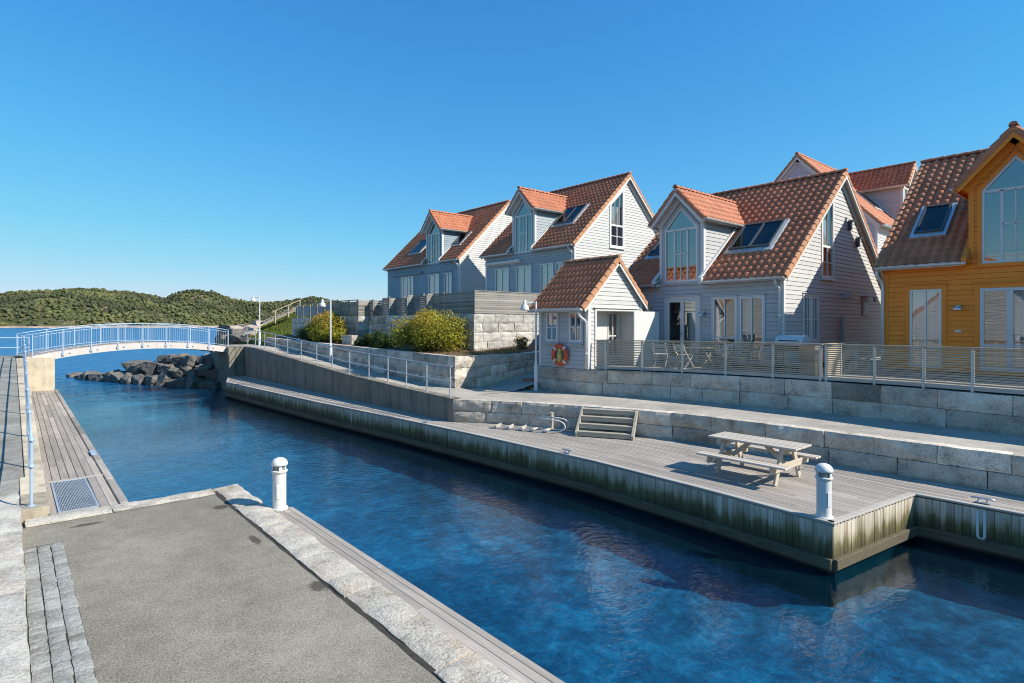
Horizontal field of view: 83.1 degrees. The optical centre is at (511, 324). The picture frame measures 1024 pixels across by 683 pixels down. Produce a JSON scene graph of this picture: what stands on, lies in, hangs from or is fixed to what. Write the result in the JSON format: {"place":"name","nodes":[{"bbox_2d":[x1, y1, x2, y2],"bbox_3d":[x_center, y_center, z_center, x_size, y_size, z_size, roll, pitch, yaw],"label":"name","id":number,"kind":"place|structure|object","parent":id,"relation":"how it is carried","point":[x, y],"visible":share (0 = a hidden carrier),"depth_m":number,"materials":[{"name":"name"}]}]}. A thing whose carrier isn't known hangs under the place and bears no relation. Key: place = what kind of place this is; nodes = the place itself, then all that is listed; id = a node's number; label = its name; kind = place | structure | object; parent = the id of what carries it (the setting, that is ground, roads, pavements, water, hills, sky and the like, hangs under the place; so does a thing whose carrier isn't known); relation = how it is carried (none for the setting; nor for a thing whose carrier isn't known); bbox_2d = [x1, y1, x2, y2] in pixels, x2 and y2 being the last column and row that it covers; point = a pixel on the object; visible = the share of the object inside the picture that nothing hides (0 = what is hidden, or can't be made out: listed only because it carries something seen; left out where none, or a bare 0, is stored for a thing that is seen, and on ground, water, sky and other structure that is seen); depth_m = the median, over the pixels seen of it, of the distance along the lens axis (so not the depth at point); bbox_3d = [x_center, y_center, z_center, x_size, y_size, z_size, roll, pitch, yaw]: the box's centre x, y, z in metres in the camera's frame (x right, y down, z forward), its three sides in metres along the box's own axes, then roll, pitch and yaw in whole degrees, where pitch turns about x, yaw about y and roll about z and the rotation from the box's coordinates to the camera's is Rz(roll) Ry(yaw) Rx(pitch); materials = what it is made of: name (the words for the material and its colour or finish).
{"place":"outdoors","nodes":[
{"label":"outdoors","id":0,"kind":"place"},
{"bbox_2d":[0,355,23,495],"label":"paving","id":1,"kind":"structure","parent":0,"point":[11,467],"depth_m":14.15,"materials":[{"name":"stone"}]},
{"bbox_2d":[0,493,30,682],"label":"granite slab","id":2,"kind":"structure","parent":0,"point":[14,658],"depth_m":6.42,"materials":[{"name":"stone"}]},
{"bbox_2d":[0,289,370,327],"bbox_3d":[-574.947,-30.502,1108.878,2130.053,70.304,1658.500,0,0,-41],"label":"hills","id":3,"kind":"structure","parent":0,"point":[53,323],"depth_m":854.47,"materials":[{"name":"plant"}]},
{"bbox_2d":[0,287,381,325],"bbox_3d":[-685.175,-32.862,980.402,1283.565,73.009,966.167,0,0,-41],"label":"forest","id":4,"kind":"object","parent":3,"relation":"on","point":[68,297],"visible":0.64,"depth_m":895.25,"materials":[{"name":"green plant"}]},
{"bbox_2d":[22,495,441,682],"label":"asphalt","id":5,"kind":"structure","parent":0,"point":[212,589],"depth_m":6.54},
{"bbox_2d":[23,542,96,682],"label":"cobbles","id":6,"kind":"object","parent":5,"relation":"on","point":[61,657],"visible":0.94,"depth_m":6.18,"materials":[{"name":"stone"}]},
{"bbox_2d":[215,312,313,344],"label":"grass bank","id":7,"kind":"structure","parent":0,"point":[251,341],"depth_m":41.92,"materials":[{"name":"plant"}]},
{"bbox_2d":[260,299,300,324],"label":"stair railing","id":8,"kind":"object","parent":7,"relation":"on","point":[280,315],"visible":0.88,"depth_m":44.98,"materials":[{"name":"brown wood"}]},
{"bbox_2d":[0,327,538,516],"bbox_3d":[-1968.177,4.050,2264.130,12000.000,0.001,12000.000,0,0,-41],"label":"water","id":9,"kind":"structure","parent":0,"point":[104,362],"depth_m":28.95,"materials":[{"name":"blue liquid"}]},
{"bbox_2d":[26,357,54,412],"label":"bridge pier","id":10,"kind":"structure","parent":9,"relation":"in","point":[41,372],"depth_m":27.96,"materials":[{"name":"beige concrete"}]},
{"bbox_2d":[12,323,228,358],"bbox_3d":[-21.326,0.913,32.561,2.254,1.994,10.168,0,0,34],"label":"footbridge","id":11,"kind":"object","parent":10,"relation":"on","point":[63,351],"visible":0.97,"depth_m":31.34,"materials":[{"name":"white metal"}]},
{"bbox_2d":[111,371,129,387],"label":"boulder","id":12,"kind":"object","parent":9,"relation":"in","point":[116,376],"visible":0.38,"depth_m":40.52,"materials":[{"name":"stone"}]},
{"bbox_2d":[120,373,144,390],"bbox_3d":[-26.427,3.947,40.213,1.600,1.243,1.633,0,-2,24],"label":"boulder","id":13,"kind":"object","parent":9,"relation":"in","point":[126,379],"visible":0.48,"depth_m":39.68,"materials":[{"name":"stone"}]},
{"bbox_2d":[131,374,146,386],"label":"boulder","id":14,"kind":"object","parent":9,"relation":"in","point":[138,380],"visible":0.59,"depth_m":39.18,"materials":[{"name":"stone"}]},
{"bbox_2d":[145,374,164,390],"bbox_3d":[-24.294,3.832,39.201,1.422,1.168,1.308,8,-5,26],"label":"boulder","id":15,"kind":"object","parent":9,"relation":"in","point":[151,379],"visible":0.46,"depth_m":38.66,"materials":[{"name":"stone"}]},
{"bbox_2d":[141,360,159,374],"bbox_3d":[-24.785,3.005,40.039,1.523,1.041,1.220,0,0,2],"label":"boulder","id":16,"kind":"object","parent":15,"relation":"on","point":[148,367],"visible":0.7,"depth_m":39.61,"materials":[{"name":"stone"}]},
{"bbox_2d":[155,372,177,390],"bbox_3d":[-23.059,3.772,38.676,1.502,1.166,1.485,5,-4,34],"label":"boulder","id":17,"kind":"object","parent":9,"relation":"in","point":[162,379],"visible":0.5,"depth_m":38.26,"materials":[{"name":"stone"}]},
{"bbox_2d":[158,364,179,373],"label":"boulder","id":18,"kind":"object","parent":17,"relation":"on","point":[164,368],"visible":0.66,"depth_m":38.91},
{"bbox_2d":[168,353,188,365],"bbox_3d":[-22.776,2.350,39.636,0.923,0.776,1.103,-7,7,7],"label":"boulder","id":19,"kind":"object","parent":18,"relation":"on","point":[175,360],"visible":0.72,"depth_m":39.15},
{"bbox_2d":[166,378,175,389],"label":"boulder","id":20,"kind":"object","parent":9,"relation":"in","point":[169,383],"visible":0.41,"depth_m":37.83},
{"bbox_2d":[168,365,186,378],"bbox_3d":[-22.228,3.198,38.882,1.291,0.888,1.525,0,7,13],"label":"boulder","id":21,"kind":"object","parent":20,"relation":"on","point":[175,372],"visible":0.58,"depth_m":38.25,"materials":[{"name":"stone"}]},
{"bbox_2d":[173,376,186,388],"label":"boulder","id":22,"kind":"object","parent":9,"relation":"in","point":[179,382],"visible":0.51,"depth_m":37.55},
{"bbox_2d":[179,366,196,374],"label":"boulder","id":23,"kind":"object","parent":22,"relation":"on","point":[185,369],"visible":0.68,"depth_m":38.18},
{"bbox_2d":[184,355,197,366],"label":"boulder","id":24,"kind":"object","parent":23,"relation":"on","point":[190,360],"visible":0.78,"depth_m":38.48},
{"bbox_2d":[185,376,204,389],"bbox_3d":[-20.620,3.761,37.510,1.119,0.883,1.146,10,14,28],"label":"boulder","id":25,"kind":"object","parent":9,"relation":"in","point":[191,382],"visible":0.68,"depth_m":37.23,"materials":[{"name":"stone"}]},
{"bbox_2d":[197,379,214,390],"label":"boulder","id":26,"kind":"object","parent":9,"relation":"in","point":[200,384],"visible":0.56,"depth_m":37.03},
{"bbox_2d":[205,368,218,380],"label":"boulder","id":27,"kind":"object","parent":26,"relation":"on","point":[212,374],"visible":0.42,"depth_m":37.33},
{"bbox_2d":[195,362,213,375],"bbox_3d":[-20.088,2.944,37.986,0.976,0.871,1.027,8,5,8],"label":"boulder","id":28,"kind":"object","parent":27,"relation":"on","point":[200,370],"visible":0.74,"depth_m":37.62,"materials":[{"name":"stone"}]},
{"bbox_2d":[204,381,220,391],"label":"boulder","id":29,"kind":"object","parent":9,"relation":"in","point":[209,385],"visible":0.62,"depth_m":36.62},
{"bbox_2d":[210,345,244,398],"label":"bridge pier","id":30,"kind":"structure","parent":9,"relation":"in","point":[230,361],"depth_m":36.07,"materials":[{"name":"concrete"}]},
{"bbox_2d":[225,376,1023,607],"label":"timber deck","id":31,"kind":"structure","parent":9,"relation":"in","point":[750,521],"depth_m":11.63,"materials":[{"name":"grey wood"}]},
{"bbox_2d":[245,346,459,421],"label":"concrete wall","id":32,"kind":"structure","parent":31,"relation":"on","point":[270,366],"depth_m":25.49,"materials":[{"name":"concrete"}]},
{"bbox_2d":[247,330,451,396],"bbox_3d":[-9.290,1.373,27.770,0.120,2.106,22.208,0,0,-41],"label":"path railing","id":33,"kind":"object","parent":32,"relation":"on","point":[387,369],"visible":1,"depth_m":23.86,"materials":[{"name":"metal"}]},
{"bbox_2d":[489,415,569,432],"bbox_3d":[0.508,2.965,17.517,2.480,0.448,0.438,0,0,23],"label":"swim ladder","id":34,"kind":"object","parent":31,"relation":"on","point":[510,427],"visible":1,"depth_m":17.40,"materials":[{"name":"metal"}]},
{"bbox_2d":[575,406,637,440],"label":"wooden steps","id":35,"kind":"structure","parent":31,"relation":"on","point":[604,434],"depth_m":16.57,"materials":[{"name":"grey wood"}]},
{"bbox_2d":[453,399,1023,495],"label":"granite wall","id":36,"kind":"structure","parent":31,"relation":"on","point":[994,470],"depth_m":13.39,"materials":[{"name":"stone"}]},
{"bbox_2d":[696,432,820,485],"bbox_3d":[5.225,2.834,12.280,1.720,0.778,1.900,0,0,-41],"label":"picnic table","id":37,"kind":"object","parent":31,"relation":"on","point":[770,445],"visible":1,"depth_m":12.09,"materials":[{"name":"brown wood"}]},
{"bbox_2d":[814,463,833,519],"bbox_3d":[5.179,2.749,9.590,0.290,0.898,0.290,0,0,-41],"label":"bollard light","id":38,"kind":"object","parent":31,"relation":"on","point":[823,476],"visible":1,"depth_m":9.50,"materials":[{"name":"paint"}]},
{"bbox_2d":[976,510,985,539],"bbox_3d":[8.276,3.544,10.188,0.056,0.528,0.156,0,0,-41],"label":"fender tube","id":39,"kind":"object","parent":31,"relation":"on","point":[984,525],"visible":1,"depth_m":10.17,"materials":[{"name":"white paint"}]},
{"bbox_2d":[263,335,538,355],"bbox_3d":[-6.968,0.945,32.633,6.800,0.693,22.500,0,0,-41],"label":"planting bed","id":40,"kind":"object","parent":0,"point":[438,351],"visible":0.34,"depth_m":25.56,"materials":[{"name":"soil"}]},
{"bbox_2d":[295,325,314,340],"bbox_3d":[-11.989,0.466,34.320,1.976,1.198,1.469,0,0,29],"label":"shrub","id":41,"kind":"object","parent":40,"relation":"on","point":[303,332],"visible":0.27,"depth_m":34.10,"materials":[{"name":"green plant"}]},
{"bbox_2d":[304,310,349,342],"bbox_3d":[-10.542,0.108,33.026,2.416,1.922,4.081,0,0,-41],"label":"shrub","id":42,"kind":"object","parent":40,"relation":"on","point":[319,328],"visible":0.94,"depth_m":32.13,"materials":[{"name":"green plant"}]},
{"bbox_2d":[292,317,363,339],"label":"granite wall","id":43,"kind":"structure","parent":40,"relation":"on","point":[351,322],"depth_m":33.22,"materials":[{"name":"stone"}]},
{"bbox_2d":[295,299,369,317],"bbox_3d":[-11.252,-0.920,35.526,0.730,0.940,9.212,0,0,-41],"label":"board fence","id":44,"kind":"object","parent":43,"relation":"on","point":[303,311],"visible":0.91,"depth_m":33.78,"materials":[{"name":"grey wood"}]},
{"bbox_2d":[341,335,357,343],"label":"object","id":45,"kind":"object","parent":40,"relation":"on","point":[348,339],"visible":0.79,"depth_m":30.51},
{"bbox_2d":[356,316,369,337],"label":"granite wall","id":46,"kind":"structure","parent":40,"relation":"on","point":[365,325],"depth_m":32.04,"materials":[{"name":"stone"}]},
{"bbox_2d":[360,332,375,345],"bbox_3d":[-7.074,0.795,28.921,0.935,0.881,1.215,0,0,-41],"label":"shrub","id":47,"kind":"object","parent":40,"relation":"on","point":[368,338],"visible":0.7,"depth_m":28.63,"materials":[{"name":"green plant"}]},
{"bbox_2d":[373,333,398,348],"bbox_3d":[-5.844,0.814,27.128,1.266,0.847,0.875,0,0,20],"label":"shrub","id":48,"kind":"object","parent":40,"relation":"on","point":[384,341],"visible":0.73,"depth_m":27.00,"materials":[{"name":"green plant"}]},
{"bbox_2d":[387,305,471,351],"bbox_3d":[-3.657,0.203,25.235,3.085,2.113,3.936,0,0,-41],"label":"shrub","id":49,"kind":"object","parent":40,"relation":"on","point":[424,331],"visible":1,"depth_m":24.67,"materials":[{"name":"green plant"}]},
{"bbox_2d":[469,314,538,350],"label":"granite wall","id":50,"kind":"structure","parent":40,"relation":"on","point":[496,331],"depth_m":26.14,"materials":[{"name":"stone"}]},
{"bbox_2d":[473,290,539,314],"bbox_3d":[-0.111,-0.990,26.444,4.130,1.020,0.140,0,0,-41],"label":"board fence","id":51,"kind":"object","parent":50,"relation":"on","point":[511,304],"visible":0.69,"depth_m":26.07,"materials":[{"name":"grey wood"}]},
{"bbox_2d":[513,336,529,348],"bbox_3d":[0.468,0.841,25.933,0.722,0.749,1.068,0,0,21],"label":"dry plant","id":52,"kind":"object","parent":40,"relation":"on","point":[519,341],"visible":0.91,"depth_m":25.71,"materials":[{"name":"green plant"}]},
{"bbox_2d":[471,371,538,394],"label":"path","id":53,"kind":"structure","parent":0,"point":[513,384],"depth_m":22.40,"materials":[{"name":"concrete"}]},
{"bbox_2d":[451,352,538,388],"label":"granite wall","id":54,"kind":"structure","parent":53,"relation":"on","point":[478,371],"depth_m":22.78,"materials":[{"name":"stone"}]},
{"bbox_2d":[0,0,1023,303],"label":"sky","id":55,"kind":"structure","parent":0,"point":[269,150],"materials":[{"name":"blue"}]},
{"bbox_2d":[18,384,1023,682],"bbox_3d":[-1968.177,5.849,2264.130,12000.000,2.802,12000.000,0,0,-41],"label":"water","id":56,"kind":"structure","parent":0,"point":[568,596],"depth_m":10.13,"materials":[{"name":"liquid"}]},
{"bbox_2d":[232,344,1023,454],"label":"path","id":57,"kind":"structure","parent":0,"point":[945,435],"depth_m":16.43,"materials":[{"name":"concrete"}]},
{"bbox_2d":[319,299,331,361],"bbox_3d":[-9.453,0.350,29.339,0.706,3.300,0.336,0,0,4],"label":"street lamp","id":58,"kind":"object","parent":57,"relation":"on","point":[322,304],"visible":0.86,"depth_m":29.31,"materials":[{"name":"metal"}]},
{"bbox_2d":[266,337,461,386],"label":"granite wall","id":59,"kind":"structure","parent":57,"relation":"on","point":[433,371],"depth_m":25.48,"materials":[{"name":"stone"}]},
{"bbox_2d":[520,300,538,390],"bbox_3d":[0.659,0.765,21.593,0.706,3.370,0.336,0,0,4],"label":"street lamp","id":60,"kind":"object","parent":57,"relation":"on","point":[524,307],"visible":1,"depth_m":21.56,"materials":[{"name":"metal"}]},
{"bbox_2d":[538,366,1023,435],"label":"granite wall","id":61,"kind":"structure","parent":57,"relation":"on","point":[990,412],"depth_m":16.30,"materials":[{"name":"stone"}]},
{"bbox_2d":[596,340,822,380],"bbox_3d":[5.997,1.067,18.531,7.139,1.066,0.568,0,0,35],"label":"slatted fence","id":62,"kind":"object","parent":61,"relation":"on","point":[784,350],"visible":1,"depth_m":18.33,"materials":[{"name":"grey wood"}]},
{"bbox_2d":[823,344,1023,394],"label":"slatted fence","id":63,"kind":"object","parent":61,"relation":"on","point":[923,385],"visible":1,"depth_m":14.36,"materials":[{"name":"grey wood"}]},
{"bbox_2d":[370,320,1023,395],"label":"ground","id":64,"kind":"structure","parent":0,"point":[823,367],"depth_m":19.45,"materials":[{"name":"concrete"}]},
{"bbox_2d":[370,314,479,350],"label":"granite wall","id":65,"kind":"structure","parent":64,"relation":"on","point":[381,323],"depth_m":29.41,"materials":[{"name":"stone"}]},
{"bbox_2d":[368,291,473,315],"bbox_3d":[-4.782,-1.010,28.900,0.402,1.100,9.777,0,0,-41],"label":"board fence","id":66,"kind":"object","parent":65,"relation":"on","point":[445,302],"visible":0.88,"depth_m":28.14,"materials":[{"name":"grey wood"}]},
{"bbox_2d":[382,199,511,315],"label":"townhouse","id":67,"kind":"structure","parent":64,"relation":"on","point":[441,251],"depth_m":43.12,"materials":[{"name":"white"}]},
{"bbox_2d":[399,275,413,297],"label":"window","id":68,"kind":"structure","parent":67,"relation":"in","point":[407,281],"depth_m":46.29,"materials":[{"name":"white glass"}]},
{"bbox_2d":[427,272,439,299],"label":"window","id":69,"kind":"structure","parent":67,"relation":"in","point":[435,277],"depth_m":43.40,"materials":[{"name":"white glass"}]},
{"bbox_2d":[427,222,440,265],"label":"dormer window","id":70,"kind":"structure","parent":67,"relation":"in","point":[432,224],"depth_m":43.25,"materials":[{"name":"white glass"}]},
{"bbox_2d":[443,270,452,292],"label":"window","id":71,"kind":"structure","parent":67,"relation":"in","point":[449,273],"depth_m":41.75,"materials":[{"name":"white glass"}]},
{"bbox_2d":[479,171,658,314],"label":"townhouse","id":72,"kind":"structure","parent":64,"relation":"on","point":[538,241],"depth_m":33.74,"materials":[{"name":"white"}]},
{"bbox_2d":[494,266,509,303],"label":"window","id":73,"kind":"structure","parent":72,"relation":"in","point":[503,272],"depth_m":35.38,"materials":[{"name":"white glass"}]},
{"bbox_2d":[514,263,532,300],"bbox_3d":[0.736,-2.366,33.844,0.278,2.342,1.530,0,0,-41],"label":"window","id":74,"kind":"structure","parent":72,"relation":"in","point":[523,272],"depth_m":33.88,"materials":[{"name":"white glass"}]},
{"bbox_2d":[514,199,532,254],"bbox_3d":[0.678,-5.756,33.781,0.092,3.252,1.640,0,0,-41],"label":"dormer window","id":75,"kind":"structure","parent":72,"relation":"in","point":[516,216],"depth_m":33.75,"materials":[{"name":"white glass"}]},
{"bbox_2d":[539,261,553,292],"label":"window","id":76,"kind":"structure","parent":72,"relation":"in","point":[548,266],"depth_m":32.63,"materials":[{"name":"white glass"}]},
{"bbox_2d":[609,187,625,249],"bbox_3d":[5.969,-6.174,33.145,1.380,3.669,0.298,0,0,-41],"label":"window","id":77,"kind":"structure","parent":72,"relation":"in","point":[614,213],"depth_m":33.23,"materials":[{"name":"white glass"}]},
{"bbox_2d":[527,254,652,369],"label":"shed","id":78,"kind":"structure","parent":64,"relation":"on","point":[584,305],"depth_m":21.52,"materials":[{"name":"grey"}]},
{"bbox_2d":[543,312,559,344],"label":"window","id":79,"kind":"structure","parent":78,"relation":"in","point":[552,341],"depth_m":21.75,"materials":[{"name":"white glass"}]},
{"bbox_2d":[551,343,567,365],"bbox_3d":[1.757,1.100,21.270,0.200,0.840,0.840,0,0,-41],"label":"life ring","id":80,"kind":"object","parent":78,"relation":"attached to","point":[559,360],"visible":1,"depth_m":21.20,"materials":[{"name":"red plastic"}]},
{"bbox_2d":[566,311,583,345],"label":"window","id":81,"kind":"structure","parent":78,"relation":"in","point":[569,314],"depth_m":20.89,"materials":[{"name":"white glass"}]},
{"bbox_2d":[607,312,617,354],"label":"window","id":82,"kind":"structure","parent":78,"relation":"in","point":[608,313],"depth_m":22.19,"materials":[{"name":"white paint"}]},
{"bbox_2d":[594,362,834,378],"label":"wooden terrace","id":83,"kind":"structure","parent":64,"relation":"on","point":[723,368],"depth_m":19.65,"materials":[{"name":"grey wood"}]},
{"bbox_2d":[633,311,658,363],"bbox_3d":[5.045,0.500,21.671,1.550,1.980,0.050,0,0,-41],"label":"windbreak","id":84,"kind":"object","parent":83,"relation":"on","point":[645,325],"visible":0.58,"depth_m":21.59,"materials":[{"name":"white paint"}]},
{"bbox_2d":[764,335,809,369],"bbox_3d":[8.883,0.900,18.322,0.673,1.140,1.600,0,0,-41],"label":"barbecue grill","id":85,"kind":"object","parent":83,"relation":"on","point":[792,339],"visible":0.41,"depth_m":18.16,"materials":[{"name":"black metal"}]},
{"bbox_2d":[798,346,818,375],"bbox_3d":[8.653,1.050,16.797,0.400,0.880,0.480,0,0,-41],"label":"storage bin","id":86,"kind":"object","parent":83,"relation":"on","point":[808,360],"visible":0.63,"depth_m":16.68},
{"bbox_2d":[628,168,883,365],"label":"townhouse","id":87,"kind":"structure","parent":64,"relation":"on","point":[770,262],"depth_m":22.47,"materials":[{"name":"grey"}]},
{"bbox_2d":[663,204,699,285],"bbox_3d":[6.605,-3.146,22.543,0.092,3.152,1.640,0,0,-41],"label":"dormer window","id":88,"kind":"structure","parent":87,"relation":"in","point":[666,230],"depth_m":22.52,"materials":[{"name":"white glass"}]},
{"bbox_2d":[663,295,701,361],"bbox_3d":[6.690,0.164,22.571,0.274,2.592,1.670,0,0,-41],"label":"glass door","id":89,"kind":"structure","parent":87,"relation":"in","point":[695,300],"depth_m":22.47,"materials":[{"name":"white paint"}]},
{"bbox_2d":[711,295,737,354],"bbox_3d":[7.844,0.014,21.228,0.294,2.192,1.090,0,0,-41],"label":"window","id":90,"kind":"structure","parent":87,"relation":"in","point":[717,297],"depth_m":21.43,"materials":[{"name":"white glass"}]},
{"bbox_2d":[738,293,765,364],"bbox_3d":[8.524,0.154,20.461,0.274,2.472,1.040,0,0,-41],"label":"window","id":91,"kind":"structure","parent":87,"relation":"in","point":[747,298],"depth_m":20.70,"materials":[{"name":"white glass"}]},
{"bbox_2d":[802,292,820,343],"bbox_3d":[10.895,-0.216,21.031,1.460,1.872,0.150,0,0,-41],"label":"window","id":92,"kind":"structure","parent":87,"relation":"in","point":[812,299],"depth_m":21.04,"materials":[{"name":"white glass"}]},
{"bbox_2d":[820,200,835,280],"bbox_3d":[12.008,-3.416,22.097,1.260,3.451,0.298,0,0,-41],"label":"window","id":93,"kind":"structure","parent":87,"relation":"in","point":[824,225],"depth_m":22.28,"materials":[{"name":"white glass"}]},
{"bbox_2d":[774,152,917,253],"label":"townhouse","id":94,"kind":"structure","parent":64,"relation":"on","point":[881,193],"depth_m":35.04,"materials":[{"name":"wood"}]},
{"bbox_2d":[825,341,871,376],"bbox_3d":[10.343,1.067,17.710,4.161,1.066,0.100,0,0,-43],"label":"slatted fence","id":95,"kind":"object","parent":64,"relation":"on","point":[860,342],"visible":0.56,"depth_m":17.59,"materials":[{"name":"grey wood"}]},
{"bbox_2d":[832,370,1023,389],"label":"wooden terrace","id":96,"kind":"structure","parent":64,"relation":"on","point":[941,378],"depth_m":16.00,"materials":[{"name":"grey wood"}]},
{"bbox_2d":[873,121,1023,376],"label":"townhouse","id":97,"kind":"structure","parent":64,"relation":"on","point":[949,262],"depth_m":17.98,"materials":[{"name":"wood"}]},
{"bbox_2d":[903,283,947,371],"bbox_3d":[12.971,0.089,18.093,0.278,2.702,1.150,0,0,-41],"label":"door","id":98,"kind":"structure","parent":97,"relation":"in","point":[926,309],"depth_m":18.10,"materials":[{"name":"white glass"}]},
{"bbox_2d":[973,281,1023,376],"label":"window","id":99,"kind":"structure","parent":97,"relation":"in","point":[1014,291],"depth_m":16.55,"materials":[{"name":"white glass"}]},
{"bbox_2d":[977,150,1023,266],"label":"dormer window","id":100,"kind":"structure","parent":97,"relation":"in","point":[981,192],"depth_m":16.66,"materials":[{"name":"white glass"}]},
{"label":"quay wall","id":101,"kind":"structure","parent":0,"visible":0},
{"bbox_2d":[16,358,49,525],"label":"kerb","id":102,"kind":"structure","parent":101,"relation":"on","point":[41,508],"depth_m":11.45,"materials":[{"name":"beige concrete"}]},
{"bbox_2d":[22,335,35,506],"bbox_3d":[-15.685,1.750,18.625,0.120,2.559,23.709,0,0,-40],"label":"ramp railing","id":103,"kind":"object","parent":102,"relation":"on","point":[31,440],"visible":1,"depth_m":11.63,"materials":[{"name":"metal"}]},
{"bbox_2d":[30,389,127,514],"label":"timber deck","id":104,"kind":"structure","parent":101,"relation":"on","point":[67,445],"depth_m":13.32,"materials":[{"name":"grey wood"}]},
{"bbox_2d":[25,484,518,682],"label":"kerb","id":105,"kind":"structure","parent":101,"relation":"on","point":[447,656],"depth_m":6.95,"materials":[{"name":"stone"}]},
{"bbox_2d":[23,491,443,682],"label":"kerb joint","id":106,"kind":"object","parent":105,"relation":"on","point":[403,646],"visible":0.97,"depth_m":6.57,"materials":[{"name":"concrete"}]},
{"bbox_2d":[271,457,287,510],"bbox_3d":[-4.071,2.771,10.109,0.290,0.898,0.290,0,0,-41],"label":"bollard light","id":107,"kind":"object","parent":105,"relation":"on","point":[279,470],"visible":0.98,"depth_m":10.01,"materials":[{"name":"paint"}]},
{"bbox_2d":[275,507,564,682],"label":"timber fender","id":108,"kind":"object","parent":105,"relation":"attached to","point":[507,660],"visible":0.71,"depth_m":6.50,"materials":[{"name":"grey wood"}]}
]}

